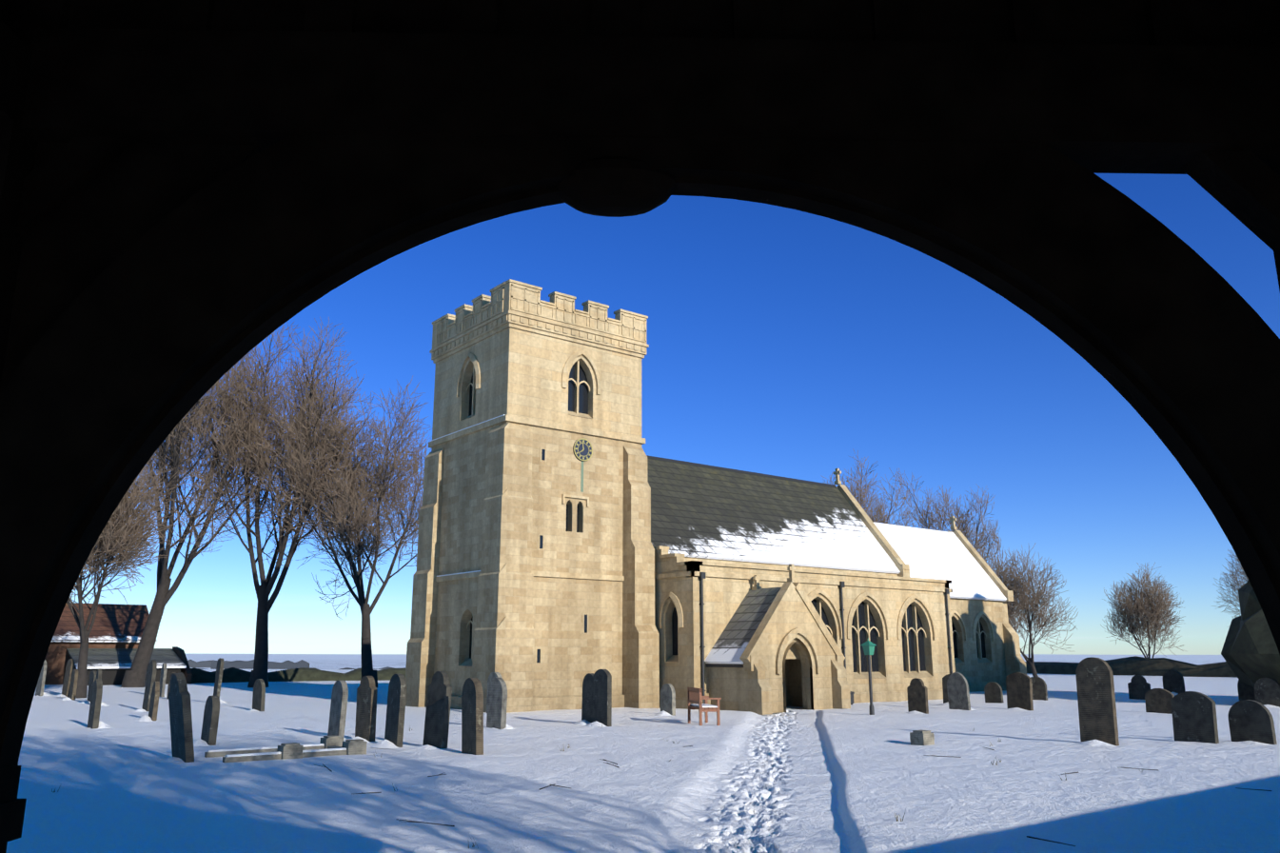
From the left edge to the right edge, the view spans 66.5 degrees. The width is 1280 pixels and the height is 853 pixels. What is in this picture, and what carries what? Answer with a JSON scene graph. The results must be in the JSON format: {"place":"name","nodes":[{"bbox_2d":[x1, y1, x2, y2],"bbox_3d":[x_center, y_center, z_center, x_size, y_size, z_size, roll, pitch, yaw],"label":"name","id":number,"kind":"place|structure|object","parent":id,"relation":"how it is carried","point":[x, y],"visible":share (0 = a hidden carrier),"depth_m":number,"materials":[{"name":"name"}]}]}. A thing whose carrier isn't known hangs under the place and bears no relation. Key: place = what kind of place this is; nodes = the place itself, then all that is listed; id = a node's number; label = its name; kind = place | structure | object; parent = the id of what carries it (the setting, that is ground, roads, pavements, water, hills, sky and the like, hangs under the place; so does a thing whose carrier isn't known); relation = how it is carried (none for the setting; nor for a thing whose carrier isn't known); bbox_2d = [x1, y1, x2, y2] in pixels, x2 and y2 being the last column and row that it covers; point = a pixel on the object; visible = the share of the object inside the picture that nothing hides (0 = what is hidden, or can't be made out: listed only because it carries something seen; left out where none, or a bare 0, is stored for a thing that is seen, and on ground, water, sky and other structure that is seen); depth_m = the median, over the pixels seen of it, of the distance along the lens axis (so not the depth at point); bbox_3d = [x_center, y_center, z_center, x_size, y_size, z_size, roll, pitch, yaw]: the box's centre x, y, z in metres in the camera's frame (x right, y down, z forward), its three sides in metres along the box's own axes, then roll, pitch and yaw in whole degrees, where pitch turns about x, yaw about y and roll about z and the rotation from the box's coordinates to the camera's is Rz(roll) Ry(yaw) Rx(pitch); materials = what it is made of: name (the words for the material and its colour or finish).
{"place":"outdoors","nodes":[
{"label":"outdoors","id":0,"kind":"place"},
{"bbox_2d":[405,278,659,712],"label":"church tower","id":1,"kind":"structure","parent":0,"point":[534,580],"depth_m":31.01,"materials":[{"name":"beige stone"}]},
{"bbox_2d":[5,669,1279,852],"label":"snow lawn","id":2,"kind":"structure","parent":0,"point":[124,787],"depth_m":13.38,"materials":[{"name":"white snow"}]},
{"bbox_2d":[35,659,50,695],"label":"headstone","id":3,"kind":"object","parent":2,"relation":"on","point":[40,687],"visible":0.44,"depth_m":39.58,"materials":[{"name":"grey stone"}]},
{"bbox_2d":[53,658,74,696],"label":"headstone","id":4,"kind":"object","parent":2,"relation":"on","point":[69,666],"visible":0.88,"depth_m":38.75,"materials":[{"name":"grey stone"}]},
{"bbox_2d":[59,669,78,700],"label":"headstone","id":5,"kind":"object","parent":2,"relation":"on","point":[73,684],"visible":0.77,"depth_m":35.50,"materials":[{"name":"grey stone"}]},
{"bbox_2d":[78,669,97,703],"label":"headstone","id":6,"kind":"object","parent":2,"relation":"on","point":[92,675],"visible":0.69,"depth_m":33.28,"materials":[{"name":"stone"}]},
{"bbox_2d":[87,678,111,728],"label":"headstone","id":7,"kind":"object","parent":2,"relation":"on","point":[93,721],"visible":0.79,"depth_m":22.80,"materials":[{"name":"stone"}]},
{"bbox_2d":[95,668,108,706],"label":"headstone","id":8,"kind":"object","parent":2,"relation":"on","point":[99,673],"visible":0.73,"depth_m":31.84,"materials":[{"name":"stone"}]},
{"bbox_2d":[44,602,192,685],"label":"brick barn","id":9,"kind":"structure","parent":2,"relation":"on","point":[115,635],"depth_m":54.99,"materials":[{"name":"red"}]},
{"bbox_2d":[66,451,187,698],"bbox_3d":[-21.974,5.572,38.827,6.686,10.775,7.664,4,-14,-16],"label":"tree","id":10,"kind":"object","parent":2,"relation":"on","point":[125,529],"visible":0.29,"depth_m":37.98,"materials":[{"name":"brown plant"}]},
{"bbox_2d":[133,659,157,711],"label":"headstone","id":11,"kind":"object","parent":2,"relation":"on","point":[151,674],"visible":0.75,"depth_m":29.25,"materials":[{"name":"stone"}]},
{"bbox_2d":[134,681,159,721],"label":"headstone","id":12,"kind":"object","parent":2,"relation":"on","point":[153,704],"visible":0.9,"depth_m":24.98,"materials":[{"name":"grey stone"}]},
{"bbox_2d":[159,663,167,696],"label":"headstone","id":13,"kind":"object","parent":2,"relation":"on","point":[163,677],"visible":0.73,"depth_m":38.62,"materials":[{"name":"grey stone"}]},
{"bbox_2d":[166,671,176,699],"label":"headstone","id":14,"kind":"object","parent":2,"relation":"on","point":[168,685],"visible":0.29,"depth_m":37.04,"materials":[{"name":"grey stone"}]},
{"bbox_2d":[163,671,194,762],"bbox_3d":[-7.544,4.811,15.677,0.560,1.630,0.989,-1,-9,-40],"label":"headstone","id":15,"kind":"object","parent":2,"relation":"on","point":[181,723],"visible":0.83,"depth_m":15.61,"materials":[{"name":"stone"}]},
{"bbox_2d":[120,340,287,687],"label":"tree","id":16,"kind":"object","parent":2,"relation":"on","point":[134,676],"visible":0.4,"depth_m":49.59,"materials":[{"name":"brown plant"}]},
{"bbox_2d":[193,695,219,746],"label":"headstone","id":17,"kind":"object","parent":2,"relation":"on","point":[210,721],"visible":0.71,"depth_m":18.66,"materials":[{"name":"stone"}]},
{"bbox_2d":[213,657,226,702],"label":"headstone","id":18,"kind":"object","parent":2,"relation":"on","point":[218,677],"visible":0.65,"depth_m":33.76,"materials":[{"name":"stone"}]},
{"bbox_2d":[247,678,265,710],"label":"headstone","id":19,"kind":"object","parent":2,"relation":"on","point":[259,696],"visible":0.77,"depth_m":29.31,"materials":[{"name":"stone"}]},
{"bbox_2d":[160,316,386,687],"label":"tree","id":20,"kind":"object","parent":2,"relation":"on","point":[261,653],"visible":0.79,"depth_m":50.69,"materials":[{"name":"brown plant"}]},
{"bbox_2d":[204,734,367,762],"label":"grave kerb","id":21,"kind":"structure","parent":2,"relation":"on","point":[332,745],"depth_m":16.29,"materials":[{"name":"grey stone"}]},
{"bbox_2d":[327,680,351,738],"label":"headstone","id":22,"kind":"object","parent":2,"relation":"on","point":[338,708],"visible":0.77,"depth_m":19.96,"materials":[{"name":"grey stone"}]},
{"bbox_2d":[263,375,432,687],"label":"tree","id":23,"kind":"object","parent":2,"relation":"on","point":[355,521],"visible":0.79,"depth_m":50.63,"materials":[{"name":"brown plant"}]},
{"bbox_2d":[343,675,377,742],"bbox_3d":[-5.564,5.702,19.308,0.560,1.490,0.799,10,-16,-42],"label":"headstone","id":24,"kind":"object","parent":2,"relation":"on","point":[366,710],"visible":0.71,"depth_m":19.32,"materials":[{"name":"grey stone"}]},
{"bbox_2d":[370,673,406,748],"bbox_3d":[-4.757,5.452,18.370,0.560,1.560,0.818,11,-19,-34],"label":"headstone","id":25,"kind":"object","parent":2,"relation":"on","point":[395,714],"visible":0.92,"depth_m":18.34,"materials":[{"name":"stone"}]},
{"bbox_2d":[410,670,452,748],"bbox_3d":[-3.859,5.314,17.922,0.560,1.610,0.856,15,-20,-41],"label":"headstone","id":26,"kind":"object","parent":2,"relation":"on","point":[437,712],"visible":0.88,"depth_m":17.95,"materials":[{"name":"stone"}]},
{"bbox_2d":[461,677,483,754],"bbox_3d":[-2.906,5.140,16.931,0.131,1.520,0.640,6,-16,-32],"label":"headstone","id":27,"kind":"object","parent":2,"relation":"on","point":[472,718],"visible":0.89,"depth_m":16.82,"materials":[{"name":"grey stone"}]},
{"bbox_2d":[483,671,502,715],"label":"headstone","id":28,"kind":"object","parent":2,"relation":"on","point":[492,676],"visible":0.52,"depth_m":27.30,"materials":[{"name":"grey stone"}]},
{"bbox_2d":[486,677,513,728],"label":"headstone","id":29,"kind":"object","parent":2,"relation":"on","point":[497,705],"visible":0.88,"depth_m":22.18,"materials":[{"name":"grey stone"}]},
{"bbox_2d":[572,672,593,724],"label":"headstone","id":30,"kind":"object","parent":2,"relation":"on","point":[587,702],"visible":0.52,"depth_m":23.70,"materials":[{"name":"stone"}]},
{"bbox_2d":[586,669,611,726],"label":"headstone","id":31,"kind":"object","parent":2,"relation":"on","point":[602,697],"visible":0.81,"depth_m":22.99,"materials":[{"name":"stone"}]},
{"bbox_2d":[0,0,1279,852],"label":"lychgate","id":32,"kind":"object","parent":2,"relation":"on","point":[200,200],"visible":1,"depth_m":2.37,"materials":[{"name":"brown wood"}]},
{"bbox_2d":[51,724,1271,847],"bbox_3d":[0.592,4.869,13.855,15.124,0.226,19.030,-2,-13,10],"label":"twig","id":33,"kind":"object","parent":2,"relation":"on","point":[692,745],"visible":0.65,"depth_m":12.37,"materials":[{"name":"brown wood"}]},
{"bbox_2d":[654,683,675,715],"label":"headstone","id":34,"kind":"object","parent":2,"relation":"on","point":[667,699],"visible":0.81,"depth_m":26.85,"materials":[{"name":"grey stone"}]},
{"bbox_2d":[687,686,721,725],"bbox_3d":[1.566,6.828,23.842,0.540,0.880,1.190,3,-13,-11],"label":"bench","id":35,"kind":"object","parent":2,"relation":"on","point":[695,697],"visible":0.94,"depth_m":23.48,"materials":[{"name":"brown wood"}]},
{"bbox_2d":[187,655,1237,683],"bbox_3d":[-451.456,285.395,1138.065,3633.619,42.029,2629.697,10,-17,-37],"label":"boundary hedge","id":36,"kind":"object","parent":2,"relation":"on","point":[302,670],"visible":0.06,"depth_m":71.44,"materials":[{"name":"grey"}]},
{"bbox_2d":[704,564,850,714],"bbox_3d":[4.355,6.633,30.724,4.396,4.470,2.280,10,-17,-37],"label":"church porch","id":37,"kind":"object","parent":2,"relation":"on","point":[766,633],"visible":0.98,"depth_m":30.16,"materials":[{"name":"beige stone"}]},
{"bbox_2d":[646,454,955,708],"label":"church nave","id":38,"kind":"structure","parent":2,"relation":"on","point":[720,537],"depth_m":35.91,"materials":[{"name":"beige stone"}]},
{"bbox_2d":[860,637,876,714],"bbox_3d":[6.393,6.976,27.114,0.340,2.170,0.340,10,-17,-37],"label":"lantern post","id":39,"kind":"object","parent":2,"relation":"on","point":[868,645],"visible":0.94,"depth_m":27.15,"materials":[{"name":"green"}]},
{"bbox_2d":[822,448,920,527],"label":"tree","id":40,"kind":"object","parent":2,"relation":"on","point":[863,502],"visible":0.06,"depth_m":66.05,"materials":[{"name":"brown plant"}]},
{"bbox_2d":[905,677,928,713],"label":"headstone","id":41,"kind":"object","parent":2,"relation":"on","point":[917,694],"visible":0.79,"depth_m":28.20,"materials":[{"name":"grey stone"}]},
{"bbox_2d":[909,729,934,745],"bbox_3d":[5.371,5.938,18.576,0.340,0.300,0.300,10,-17,-37],"label":"stone block","id":42,"kind":"object","parent":2,"relation":"on","point":[921,737],"depth_m":18.48,"materials":[{"name":"grey stone"}]},
{"bbox_2d":[939,673,950,705],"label":"headstone","id":43,"kind":"object","parent":2,"relation":"on","point":[945,678],"visible":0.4,"depth_m":32.44,"materials":[{"name":"stone"}]},
{"bbox_2d":[894,470,1004,571],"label":"tree","id":44,"kind":"object","parent":2,"relation":"on","point":[976,544],"visible":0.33,"depth_m":72.04,"materials":[{"name":"brown plant"}]},
{"bbox_2d":[873,515,1026,691],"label":"chancel","id":45,"kind":"structure","parent":2,"relation":"on","point":[986,642],"depth_m":44.88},
{"bbox_2d":[946,671,976,709],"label":"headstone","id":46,"kind":"object","parent":2,"relation":"on","point":[958,692],"visible":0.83,"depth_m":30.28,"materials":[{"name":"grey stone"}]},
{"bbox_2d":[984,681,1003,703],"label":"headstone","id":47,"kind":"object","parent":2,"relation":"on","point":[993,692],"visible":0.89,"depth_m":34.01,"materials":[{"name":"stone"}]},
{"bbox_2d":[1005,671,1033,709],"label":"headstone","id":48,"kind":"object","parent":2,"relation":"on","point":[1019,690],"visible":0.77,"depth_m":30.21,"materials":[{"name":"grey stone"}]},
{"bbox_2d":[984,543,1078,676],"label":"tree","id":49,"kind":"object","parent":2,"relation":"on","point":[1022,600],"visible":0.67,"depth_m":60.54,"materials":[{"name":"brown plant"}]},
{"bbox_2d":[1030,676,1047,700],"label":"headstone","id":50,"kind":"object","parent":2,"relation":"on","point":[1039,689],"visible":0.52,"depth_m":36.17,"materials":[{"name":"stone"}]},
{"bbox_2d":[1075,656,1119,746],"bbox_3d":[8.587,5.321,18.504,0.560,1.850,0.856,13,-17,-40],"label":"headstone","id":51,"kind":"object","parent":2,"relation":"on","point":[1096,703],"visible":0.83,"depth_m":18.56,"materials":[{"name":"grey stone"}]},
{"bbox_2d":[1127,674,1150,699],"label":"headstone","id":52,"kind":"object","parent":2,"relation":"on","point":[1138,686],"visible":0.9,"depth_m":36.28,"materials":[{"name":"stone"}]},
{"bbox_2d":[1100,562,1185,658],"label":"tree","id":53,"kind":"object","parent":2,"relation":"on","point":[1151,612],"visible":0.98,"depth_m":78.18,"materials":[{"name":"brown plant"}]},
{"bbox_2d":[1144,688,1174,713],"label":"headstone","id":54,"kind":"object","parent":2,"relation":"on","point":[1157,699],"visible":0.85,"depth_m":28.32,"materials":[{"name":"grey stone"}]},
{"bbox_2d":[1161,669,1185,695],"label":"headstone","id":55,"kind":"object","parent":2,"relation":"on","point":[1173,682],"visible":0.54,"depth_m":39.73,"materials":[{"name":"stone"}]},
{"bbox_2d":[1170,690,1219,743],"bbox_3d":[10.828,5.787,19.060,0.119,1.200,0.800,10,-15,-31],"label":"headstone","id":56,"kind":"object","parent":2,"relation":"on","point":[1194,718],"visible":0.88,"depth_m":19.03,"materials":[{"name":"stone"}]},
{"bbox_2d":[1211,548,1248,617],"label":"tree","id":57,"kind":"object","parent":2,"relation":"on","point":[1234,580],"visible":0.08,"depth_m":70.02,"materials":[{"name":"brown plant"}]},
{"bbox_2d":[1237,679,1255,700],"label":"headstone","id":58,"kind":"object","parent":2,"relation":"on","point":[1246,691],"visible":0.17,"depth_m":35.30,"materials":[{"name":"stone"}]},
{"bbox_2d":[1220,580,1279,688],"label":"yew tree","id":59,"kind":"object","parent":2,"relation":"on","point":[1250,653],"visible":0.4,"depth_m":32.53,"materials":[{"name":"green plant"}]},
{"bbox_2d":[1228,699,1277,745],"bbox_3d":[11.653,5.784,18.706,0.560,1.050,0.942,10,-17,-36],"label":"headstone","id":60,"kind":"object","parent":2,"relation":"on","point":[1250,721],"visible":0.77,"depth_m":18.75,"materials":[{"name":"stone"}]},
{"bbox_2d":[1254,677,1279,707],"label":"headstone","id":61,"kind":"object","parent":2,"relation":"on","point":[1267,692],"visible":0.71,"depth_m":31.25,"materials":[{"name":"stone"}]},
{"bbox_2d":[69,173,1279,654],"label":"sky","id":62,"kind":"structure","parent":0,"point":[782,342],"materials":[{"name":"blue"}]},
{"bbox_2d":[185,653,1225,669],"bbox_3d":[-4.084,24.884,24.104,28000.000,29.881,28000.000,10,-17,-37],"label":"distant field","id":63,"kind":"structure","parent":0,"point":[340,660],"depth_m":5871.47,"materials":[{"name":"white snow"}]},
{"bbox_2d":[602,707,916,852],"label":"snow path","id":64,"kind":"structure","parent":0,"point":[795,780],"depth_m":11.93,"materials":[{"name":"white snow"}]},
{"bbox_2d":[849,690,854,704],"bbox_3d":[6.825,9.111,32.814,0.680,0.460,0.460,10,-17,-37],"label":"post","id":65,"kind":"object","parent":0,"point":[852,693],"visible":0.19,"depth_m":32.80,"materials":[{"name":"grey"}]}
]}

